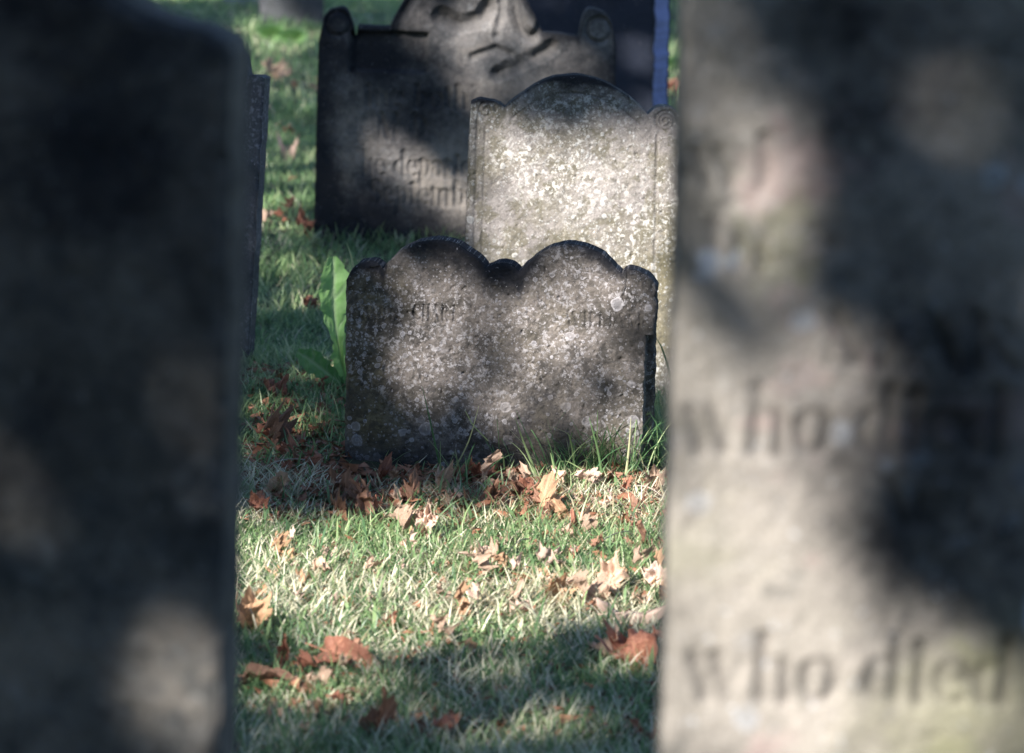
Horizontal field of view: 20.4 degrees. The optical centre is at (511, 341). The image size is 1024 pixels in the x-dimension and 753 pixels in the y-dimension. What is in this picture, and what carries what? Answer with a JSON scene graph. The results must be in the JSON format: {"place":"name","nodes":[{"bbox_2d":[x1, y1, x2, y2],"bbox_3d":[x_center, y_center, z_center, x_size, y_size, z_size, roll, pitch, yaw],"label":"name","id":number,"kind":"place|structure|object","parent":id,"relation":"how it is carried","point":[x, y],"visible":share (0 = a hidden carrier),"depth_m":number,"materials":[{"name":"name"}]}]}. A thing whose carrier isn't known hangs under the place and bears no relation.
{"place":"outdoors","nodes":[
{"label":"outdoors","id":0,"kind":"place"},
{"bbox_2d":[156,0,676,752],"bbox_3d":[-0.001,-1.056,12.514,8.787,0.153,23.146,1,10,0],"label":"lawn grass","id":1,"kind":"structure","parent":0,"point":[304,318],"depth_m":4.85,"materials":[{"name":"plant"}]},
{"bbox_2d":[238,585,271,630],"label":"fallen leaf","id":2,"kind":"object","parent":1,"relation":"on","point":[251,601],"visible":0.93,"depth_m":4.41,"materials":[{"name":"plant"}]},
{"bbox_2d":[252,421,269,436],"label":"fallen leaf","id":3,"kind":"object","parent":1,"relation":"on","point":[260,427],"visible":0.41,"depth_m":5.82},
{"bbox_2d":[267,699,283,721],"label":"fallen leaf","id":4,"kind":"object","parent":1,"relation":"on","point":[269,712],"visible":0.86,"depth_m":3.96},
{"bbox_2d":[263,373,288,400],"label":"fallen leaf","id":5,"kind":"object","parent":1,"relation":"on","point":[269,382],"visible":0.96,"depth_m":6.22,"materials":[{"name":"plant"}]},
{"bbox_2d":[263,471,289,498],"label":"fallen leaf","id":6,"kind":"object","parent":1,"relation":"on","point":[277,478],"visible":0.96,"depth_m":5.27,"materials":[{"name":"plant"}]},
{"bbox_2d":[268,633,289,668],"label":"fallen leaf","id":7,"kind":"object","parent":1,"relation":"on","point":[283,646],"visible":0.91,"depth_m":4.22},
{"bbox_2d":[263,397,297,443],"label":"fallen leaf","id":8,"kind":"object","parent":1,"relation":"on","point":[276,423],"visible":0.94,"depth_m":5.74,"materials":[{"name":"plant"}]},
{"bbox_2d":[270,530,291,554],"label":"fallen leaf","id":9,"kind":"object","parent":1,"relation":"on","point":[282,541],"visible":0.98,"depth_m":4.85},
{"bbox_2d":[295,564,310,586],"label":"fallen leaf","id":10,"kind":"object","parent":1,"relation":"on","point":[299,574],"visible":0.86,"depth_m":4.64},
{"bbox_2d":[296,203,314,238],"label":"fallen leaf","id":11,"kind":"object","parent":1,"relation":"on","point":[300,218],"visible":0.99,"depth_m":8.61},
{"bbox_2d":[293,649,321,672],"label":"fallen leaf","id":12,"kind":"object","parent":1,"relation":"on","point":[304,659],"visible":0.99,"depth_m":4.18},
{"bbox_2d":[299,719,317,738],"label":"fallen leaf","id":13,"kind":"object","parent":1,"relation":"on","point":[302,725],"visible":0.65,"depth_m":3.89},
{"bbox_2d":[303,454,322,465],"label":"fallen leaf","id":14,"kind":"object","parent":1,"relation":"on","point":[315,458],"visible":0.98,"depth_m":5.49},
{"bbox_2d":[305,665,334,686],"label":"fallen leaf","id":15,"kind":"object","parent":1,"relation":"on","point":[323,672],"visible":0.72,"depth_m":4.15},
{"bbox_2d":[310,556,329,571],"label":"fallen leaf","id":16,"kind":"object","parent":1,"relation":"on","point":[321,561],"visible":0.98,"depth_m":4.74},
{"bbox_2d":[305,635,382,670],"bbox_3d":[-0.256,0.471,4.248,0.138,0.043,0.061,3,-33,41],"label":"fallen leaf","id":17,"kind":"object","parent":1,"relation":"on","point":[341,643],"visible":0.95,"depth_m":4.23,"materials":[{"name":"plant"}]},
{"bbox_2d":[364,555,380,568],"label":"fallen leaf","id":18,"kind":"object","parent":1,"relation":"on","point":[371,559],"visible":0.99,"depth_m":4.78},
{"bbox_2d":[358,694,397,735],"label":"fallen leaf","id":19,"kind":"object","parent":1,"relation":"on","point":[388,707],"visible":0.88,"depth_m":3.91,"materials":[{"name":"plant"}]},
{"bbox_2d":[385,610,396,626],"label":"fallen leaf","id":20,"kind":"object","parent":1,"relation":"on","point":[393,614],"visible":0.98,"depth_m":4.44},
{"bbox_2d":[390,483,401,499],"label":"fallen leaf","id":21,"kind":"object","parent":1,"relation":"on","point":[394,494],"visible":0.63,"depth_m":5.22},
{"bbox_2d":[375,499,418,532],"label":"fallen leaf","id":22,"kind":"object","parent":1,"relation":"on","point":[404,512],"visible":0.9,"depth_m":5.05,"materials":[{"name":"plant"}]},
{"bbox_2d":[410,498,438,539],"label":"fallen leaf","id":23,"kind":"object","parent":1,"relation":"on","point":[427,513],"visible":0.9,"depth_m":5.03,"materials":[{"name":"plant"}]},
{"bbox_2d":[429,613,460,643],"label":"fallen leaf","id":24,"kind":"object","parent":1,"relation":"on","point":[441,621],"visible":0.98,"depth_m":4.37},
{"bbox_2d":[457,551,498,574],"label":"fallen leaf","id":25,"kind":"object","parent":1,"relation":"on","point":[482,561],"visible":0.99,"depth_m":4.76,"materials":[{"name":"plant"}]},
{"bbox_2d":[473,536,497,563],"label":"fallen leaf","id":26,"kind":"object","parent":1,"relation":"on","point":[492,550],"visible":0.53,"depth_m":4.86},
{"bbox_2d":[506,467,522,484],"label":"fallen leaf","id":27,"kind":"object","parent":1,"relation":"on","point":[511,475],"visible":0.3,"depth_m":5.41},
{"bbox_2d":[509,552,520,568],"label":"fallen leaf","id":28,"kind":"object","parent":1,"relation":"on","point":[514,562],"visible":1,"depth_m":4.77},
{"bbox_2d":[510,579,523,600],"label":"fallen leaf","id":29,"kind":"object","parent":1,"relation":"on","point":[517,595],"visible":0.98,"depth_m":4.60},
{"bbox_2d":[537,470,560,513],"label":"fallen leaf","id":30,"kind":"object","parent":1,"relation":"on","point":[548,482],"visible":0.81,"depth_m":5.24,"materials":[{"name":"plant"}]},
{"bbox_2d":[535,542,565,569],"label":"fallen leaf","id":31,"kind":"object","parent":1,"relation":"on","point":[541,552],"visible":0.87,"depth_m":4.83,"materials":[{"name":"plant"}]},
{"bbox_2d":[579,499,604,532],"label":"fallen leaf","id":32,"kind":"object","parent":1,"relation":"on","point":[587,522],"visible":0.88,"depth_m":5.08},
{"bbox_2d":[587,533,603,546],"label":"fallen leaf","id":33,"kind":"object","parent":1,"relation":"on","point":[594,541],"visible":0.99,"depth_m":4.92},
{"bbox_2d":[607,468,622,481],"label":"fallen leaf","id":34,"kind":"object","parent":1,"relation":"on","point":[617,474],"visible":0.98,"depth_m":5.46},
{"bbox_2d":[596,598,660,627],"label":"fallen leaf","id":35,"kind":"object","parent":1,"relation":"on","point":[602,607],"visible":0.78,"depth_m":4.51,"materials":[{"name":"plant"}]},
{"bbox_2d":[624,522,647,546],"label":"fallen leaf","id":36,"kind":"object","parent":1,"relation":"on","point":[642,530],"visible":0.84,"depth_m":4.98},
{"bbox_2d":[632,543,654,564],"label":"fallen leaf","id":37,"kind":"object","parent":1,"relation":"on","point":[638,555],"visible":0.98,"depth_m":4.84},
{"bbox_2d":[645,464,662,488],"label":"fallen leaf","id":38,"kind":"object","parent":1,"relation":"on","point":[655,471],"visible":0.85,"depth_m":5.42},
{"bbox_2d":[157,0,676,752],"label":"ground","id":39,"kind":"structure","parent":0,"point":[373,466],"depth_m":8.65,"materials":[{"name":"green plant"}]},
{"bbox_2d":[0,0,251,752],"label":"headstone","id":40,"kind":"object","parent":39,"relation":"on","point":[124,158],"visible":1,"depth_m":2.08,"materials":[{"name":"grey stone"}]},
{"bbox_2d":[244,68,270,361],"bbox_3d":[-0.798,-0.281,6.653,0.439,0.892,0.066,5,11,9],"label":"headstone","id":41,"kind":"object","parent":39,"relation":"on","point":[259,91],"visible":0.09,"depth_m":6.59,"materials":[{"name":"stone"}]},
{"bbox_2d":[262,208,273,221],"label":"fallen leaf","id":42,"kind":"object","parent":39,"relation":"on","point":[265,215],"visible":0.56,"depth_m":8.78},
{"bbox_2d":[256,24,283,40],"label":"broadleaf plant","id":43,"kind":"object","parent":39,"relation":"on","point":[268,31],"visible":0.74,"depth_m":16.11,"materials":[{"name":"green plant"}]},
{"bbox_2d":[239,663,303,687],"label":"fallen leaf","id":44,"kind":"object","parent":39,"relation":"on","point":[270,672],"visible":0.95,"depth_m":4.14,"materials":[{"name":"plant"}]},
{"bbox_2d":[260,54,292,80],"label":"fallen leaf","id":45,"kind":"object","parent":39,"relation":"on","point":[278,69],"visible":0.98,"depth_m":13.68,"materials":[{"name":"plant"}]},
{"bbox_2d":[245,462,308,503],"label":"grass tuft","id":46,"kind":"object","parent":39,"relation":"on","point":[280,482],"visible":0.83,"depth_m":5.29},
{"bbox_2d":[280,459,292,471],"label":"fallen leaf","id":47,"kind":"object","parent":39,"relation":"on","point":[287,464],"visible":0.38,"depth_m":5.49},
{"bbox_2d":[280,196,294,212],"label":"fallen leaf","id":48,"kind":"object","parent":39,"relation":"on","point":[290,202],"visible":1,"depth_m":9.12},
{"bbox_2d":[276,132,298,160],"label":"fallen leaf","id":49,"kind":"object","parent":39,"relation":"on","point":[292,148],"visible":0.98,"depth_m":10.61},
{"bbox_2d":[259,0,323,24],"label":"headstone","id":50,"kind":"object","parent":39,"relation":"on","point":[302,9],"visible":0.5,"depth_m":17.52,"materials":[{"name":"stone"}]},
{"bbox_2d":[277,28,306,43],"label":"broadleaf plant","id":51,"kind":"object","parent":39,"relation":"on","point":[293,34],"visible":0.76,"depth_m":15.87,"materials":[{"name":"green plant"}]},
{"bbox_2d":[258,392,344,436],"bbox_3d":[-0.414,0.155,5.918,0.221,0.092,0.180,1,10,0],"label":"grass tuft","id":52,"kind":"object","parent":39,"relation":"on","point":[321,411],"visible":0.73,"depth_m":5.94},
{"bbox_2d":[302,295,317,310],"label":"fallen leaf","id":53,"kind":"object","parent":39,"relation":"on","point":[307,299],"visible":0.87,"depth_m":7.35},
{"bbox_2d":[299,697,323,714],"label":"fallen leaf","id":54,"kind":"object","parent":39,"relation":"on","point":[308,705],"visible":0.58,"depth_m":4.00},
{"bbox_2d":[295,256,348,387],"bbox_3d":[-0.409,-0.036,6.268,0.154,0.305,0.060,-6,13,-35],"label":"broadleaf plant","id":55,"kind":"object","parent":39,"relation":"on","point":[332,289],"visible":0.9,"depth_m":6.28,"materials":[{"name":"green plant"}]},
{"bbox_2d":[323,689,347,708],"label":"fallen leaf","id":56,"kind":"object","parent":39,"relation":"on","point":[338,694],"visible":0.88,"depth_m":4.05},
{"bbox_2d":[330,485,352,514],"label":"fallen leaf","id":57,"kind":"object","parent":39,"relation":"on","point":[338,502],"visible":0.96,"depth_m":5.15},
{"bbox_2d":[345,477,365,513],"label":"fallen leaf","id":58,"kind":"object","parent":39,"relation":"on","point":[354,492],"visible":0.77,"depth_m":5.21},
{"bbox_2d":[352,490,374,520],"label":"fallen leaf","id":59,"kind":"object","parent":39,"relation":"on","point":[364,498],"visible":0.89,"depth_m":5.16,"materials":[{"name":"plant"}]},
{"bbox_2d":[390,466,398,480],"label":"fallen leaf","id":60,"kind":"object","parent":39,"relation":"on","point":[394,473],"visible":0.98,"depth_m":5.41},
{"bbox_2d":[401,466,419,504],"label":"fallen leaf","id":61,"kind":"object","parent":39,"relation":"on","point":[411,485],"visible":0.98,"depth_m":5.24,"materials":[{"name":"plant"}]},
{"bbox_2d":[402,718,437,742],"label":"fallen leaf","id":62,"kind":"object","parent":39,"relation":"on","point":[421,722],"visible":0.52,"depth_m":3.92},
{"bbox_2d":[422,386,441,469],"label":"grass stalk","id":63,"kind":"object","parent":39,"relation":"on","point":[436,450],"depth_m":5.49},
{"bbox_2d":[436,583,452,600],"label":"fallen leaf","id":64,"kind":"object","parent":39,"relation":"on","point":[439,587],"visible":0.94,"depth_m":4.61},
{"bbox_2d":[435,460,454,488],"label":"fallen leaf","id":65,"kind":"object","parent":39,"relation":"on","point":[448,471],"visible":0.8,"depth_m":5.36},
{"bbox_2d":[433,711,461,730],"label":"fallen leaf","id":66,"kind":"object","parent":39,"relation":"on","point":[443,720],"visible":0.98,"depth_m":3.92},
{"bbox_2d":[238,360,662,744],"bbox_3d":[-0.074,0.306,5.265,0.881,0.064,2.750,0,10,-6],"label":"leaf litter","id":67,"kind":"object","parent":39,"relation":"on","point":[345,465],"visible":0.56,"depth_m":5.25,"materials":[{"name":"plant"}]},
{"bbox_2d":[248,490,269,514],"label":"fallen leaf","id":68,"kind":"object","parent":67,"relation":"on","point":[257,497],"visible":0.98,"depth_m":5.14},
{"bbox_2d":[274,428,296,455],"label":"fallen leaf","id":69,"kind":"object","parent":67,"relation":"on","point":[285,445],"visible":0.83,"depth_m":5.64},
{"bbox_2d":[328,465,343,490],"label":"fallen leaf","id":70,"kind":"object","parent":67,"relation":"on","point":[331,473],"visible":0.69,"depth_m":5.32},
{"bbox_2d":[378,452,393,480],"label":"fallen leaf","id":71,"kind":"object","parent":67,"relation":"on","point":[384,468],"visible":1,"depth_m":5.45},
{"bbox_2d":[439,484,462,502],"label":"fallen leaf","id":72,"kind":"object","parent":67,"relation":"on","point":[459,494],"visible":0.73,"depth_m":5.28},
{"bbox_2d":[458,637,477,663],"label":"fallen leaf","id":73,"kind":"object","parent":67,"relation":"on","point":[472,643],"visible":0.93,"depth_m":4.30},
{"bbox_2d":[466,455,494,477],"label":"fallen leaf","id":74,"kind":"object","parent":67,"relation":"on","point":[475,469],"visible":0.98,"depth_m":5.46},
{"bbox_2d":[509,461,530,485],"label":"fallen leaf","id":75,"kind":"object","parent":67,"relation":"on","point":[524,470],"visible":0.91,"depth_m":5.37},
{"bbox_2d":[516,474,539,494],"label":"fallen leaf","id":76,"kind":"object","parent":67,"relation":"on","point":[527,483],"visible":0.88,"depth_m":5.33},
{"bbox_2d":[525,485,539,502],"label":"fallen leaf","id":77,"kind":"object","parent":67,"relation":"on","point":[535,497],"visible":0.99,"depth_m":5.26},
{"bbox_2d":[548,465,565,484],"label":"fallen leaf","id":78,"kind":"object","parent":67,"relation":"on","point":[561,474],"visible":0.48,"depth_m":5.42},
{"bbox_2d":[551,498,569,524],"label":"fallen leaf","id":79,"kind":"object","parent":67,"relation":"on","point":[557,505],"visible":0.92,"depth_m":5.16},
{"bbox_2d":[575,467,601,486],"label":"fallen leaf","id":80,"kind":"object","parent":67,"relation":"on","point":[582,474],"visible":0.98,"depth_m":5.43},
{"bbox_2d":[589,418,602,472],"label":"grass stalk","id":81,"kind":"object","parent":67,"relation":"on","point":[599,459],"depth_m":5.51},
{"bbox_2d":[643,560,661,590],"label":"fallen leaf","id":82,"kind":"object","parent":67,"relation":"on","point":[650,574],"visible":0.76,"depth_m":4.72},
{"label":"fallen leaf","id":83,"kind":"object","parent":67,"relation":"on","visible":0},
{"bbox_2d":[339,467,353,497],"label":"fallen leaf","id":84,"kind":"object","parent":83,"relation":"on","point":[345,482],"visible":0.41,"depth_m":5.27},
{"bbox_2d":[454,580,471,615],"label":"fallen leaf","id":85,"kind":"object","parent":39,"relation":"on","point":[461,589],"visible":1,"depth_m":4.53,"materials":[{"name":"plant"}]},
{"bbox_2d":[314,0,615,240],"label":"headstone","id":86,"kind":"object","parent":39,"relation":"on","point":[405,87],"visible":0.51,"depth_m":8.56,"materials":[{"name":"stone"}]},
{"bbox_2d":[428,439,514,487],"bbox_3d":[-0.074,0.244,5.440,0.178,0.094,0.147,1,10,0],"label":"grass tuft","id":87,"kind":"object","parent":39,"relation":"on","point":[464,474],"visible":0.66,"depth_m":5.45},
{"bbox_2d":[467,580,479,599],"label":"fallen leaf","id":88,"kind":"object","parent":39,"relation":"on","point":[475,589],"visible":0.99,"depth_m":4.59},
{"bbox_2d":[480,449,502,490],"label":"fallen leaf","id":89,"kind":"object","parent":39,"relation":"on","point":[497,454],"visible":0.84,"depth_m":5.44,"materials":[{"name":"plant"}]},
{"bbox_2d":[483,478,500,510],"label":"fallen leaf","id":90,"kind":"object","parent":39,"relation":"on","point":[494,491],"visible":0.99,"depth_m":5.24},
{"bbox_2d":[490,552,507,569],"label":"fallen leaf","id":91,"kind":"object","parent":39,"relation":"on","point":[499,558],"visible":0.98,"depth_m":4.80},
{"bbox_2d":[345,236,658,474],"bbox_3d":[-0.024,0.081,5.646,0.621,0.572,0.082,3,9,5],"label":"double headstone","id":92,"kind":"object","parent":39,"relation":"on","point":[456,328],"visible":0.77,"depth_m":5.60,"materials":[{"name":"stone"}]},
{"bbox_2d":[507,479,524,497],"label":"fallen leaf","id":93,"kind":"object","parent":39,"relation":"on","point":[514,484],"visible":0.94,"depth_m":5.31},
{"bbox_2d":[485,440,548,469],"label":"grass tuft","id":94,"kind":"object","parent":39,"relation":"on","point":[504,456],"visible":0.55,"depth_m":5.60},
{"bbox_2d":[507,598,530,618],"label":"fallen leaf","id":95,"kind":"object","parent":39,"relation":"on","point":[511,606],"visible":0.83,"depth_m":4.55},
{"bbox_2d":[515,418,537,476],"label":"grass stalk","id":96,"kind":"object","parent":39,"relation":"on","point":[530,459],"depth_m":5.49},
{"bbox_2d":[537,501,551,515],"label":"fallen leaf","id":97,"kind":"object","parent":39,"relation":"on","point":[548,506],"visible":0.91,"depth_m":5.19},
{"bbox_2d":[545,570,576,602],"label":"fallen leaf","id":98,"kind":"object","parent":39,"relation":"on","point":[562,579],"visible":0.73,"depth_m":4.64,"materials":[{"name":"plant"}]},
{"bbox_2d":[464,73,673,394],"bbox_3d":[0.138,-0.181,6.370,0.496,0.834,0.075,2,9,0],"label":"headstone","id":99,"kind":"object","parent":39,"relation":"on","point":[556,158],"visible":0.45,"depth_m":6.31,"materials":[{"name":"stone"}]},
{"bbox_2d":[509,417,633,482],"bbox_3d":[0.099,0.213,5.525,0.210,0.141,0.223,-8,14,-42],"label":"grass tuft","id":100,"kind":"object","parent":39,"relation":"on","point":[572,457],"visible":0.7,"depth_m":5.51,"materials":[{"name":"plant"}]},
{"bbox_2d":[570,508,576,528],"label":"fallen leaf","id":101,"kind":"object","parent":39,"relation":"on","point":[573,517],"visible":0.81,"depth_m":5.09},
{"bbox_2d":[497,409,665,474],"bbox_3d":[0.185,0.185,5.599,0.433,0.185,0.321,1,10,0],"label":"grass tuft","id":102,"kind":"object","parent":39,"relation":"on","point":[596,462],"visible":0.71,"depth_m":5.58,"materials":[{"name":"plant"}]},
{"bbox_2d":[567,569,610,608],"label":"fallen leaf","id":103,"kind":"object","parent":39,"relation":"on","point":[602,583],"visible":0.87,"depth_m":4.61,"materials":[{"name":"plant"}]},
{"bbox_2d":[527,0,670,111],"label":"headstone","id":104,"kind":"object","parent":39,"relation":"on","point":[641,28],"visible":0.23,"depth_m":10.44,"materials":[{"name":"blue stone"}]},
{"bbox_2d":[586,620,618,658],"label":"fallen leaf","id":105,"kind":"object","parent":39,"relation":"on","point":[594,645],"visible":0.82,"depth_m":4.32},
{"bbox_2d":[597,549,628,590],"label":"fallen leaf","id":106,"kind":"object","parent":39,"relation":"on","point":[612,566],"visible":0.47,"depth_m":4.69,"materials":[{"name":"plant"}]},
{"bbox_2d":[593,616,657,674],"bbox_3d":[0.190,0.458,4.321,0.099,0.088,0.153,6,11,23],"label":"fallen leaf","id":107,"kind":"object","parent":39,"relation":"on","point":[641,639],"visible":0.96,"depth_m":4.29,"materials":[{"name":"plant"}]},
{"bbox_2d":[625,420,630,473],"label":"grass stalk","id":108,"kind":"object","parent":39,"relation":"on","point":[627,460],"depth_m":5.49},
{"bbox_2d":[618,510,641,522],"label":"fallen leaf","id":109,"kind":"object","parent":39,"relation":"on","point":[626,517],"visible":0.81,"depth_m":5.14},
{"bbox_2d":[629,489,647,511],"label":"fallen leaf","id":110,"kind":"object","parent":39,"relation":"on","point":[634,502],"visible":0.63,"depth_m":5.23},
{"bbox_2d":[631,587,650,603],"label":"fallen leaf","id":111,"kind":"object","parent":39,"relation":"on","point":[645,597],"visible":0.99,"depth_m":4.62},
{"bbox_2d":[630,718,654,738],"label":"fallen leaf","id":112,"kind":"object","parent":39,"relation":"on","point":[635,722],"visible":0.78,"depth_m":3.94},
{"bbox_2d":[630,395,665,469],"bbox_3d":[0.278,0.176,5.699,0.307,0.168,0.326,1,10,0],"label":"grass tuft","id":113,"kind":"object","parent":39,"relation":"on","point":[661,439],"visible":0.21,"depth_m":5.69,"materials":[{"name":"plant"}]},
{"bbox_2d":[655,0,1023,752],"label":"headstone","id":114,"kind":"object","parent":39,"relation":"on","point":[843,528],"visible":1,"depth_m":2.10,"materials":[{"name":"stone"}]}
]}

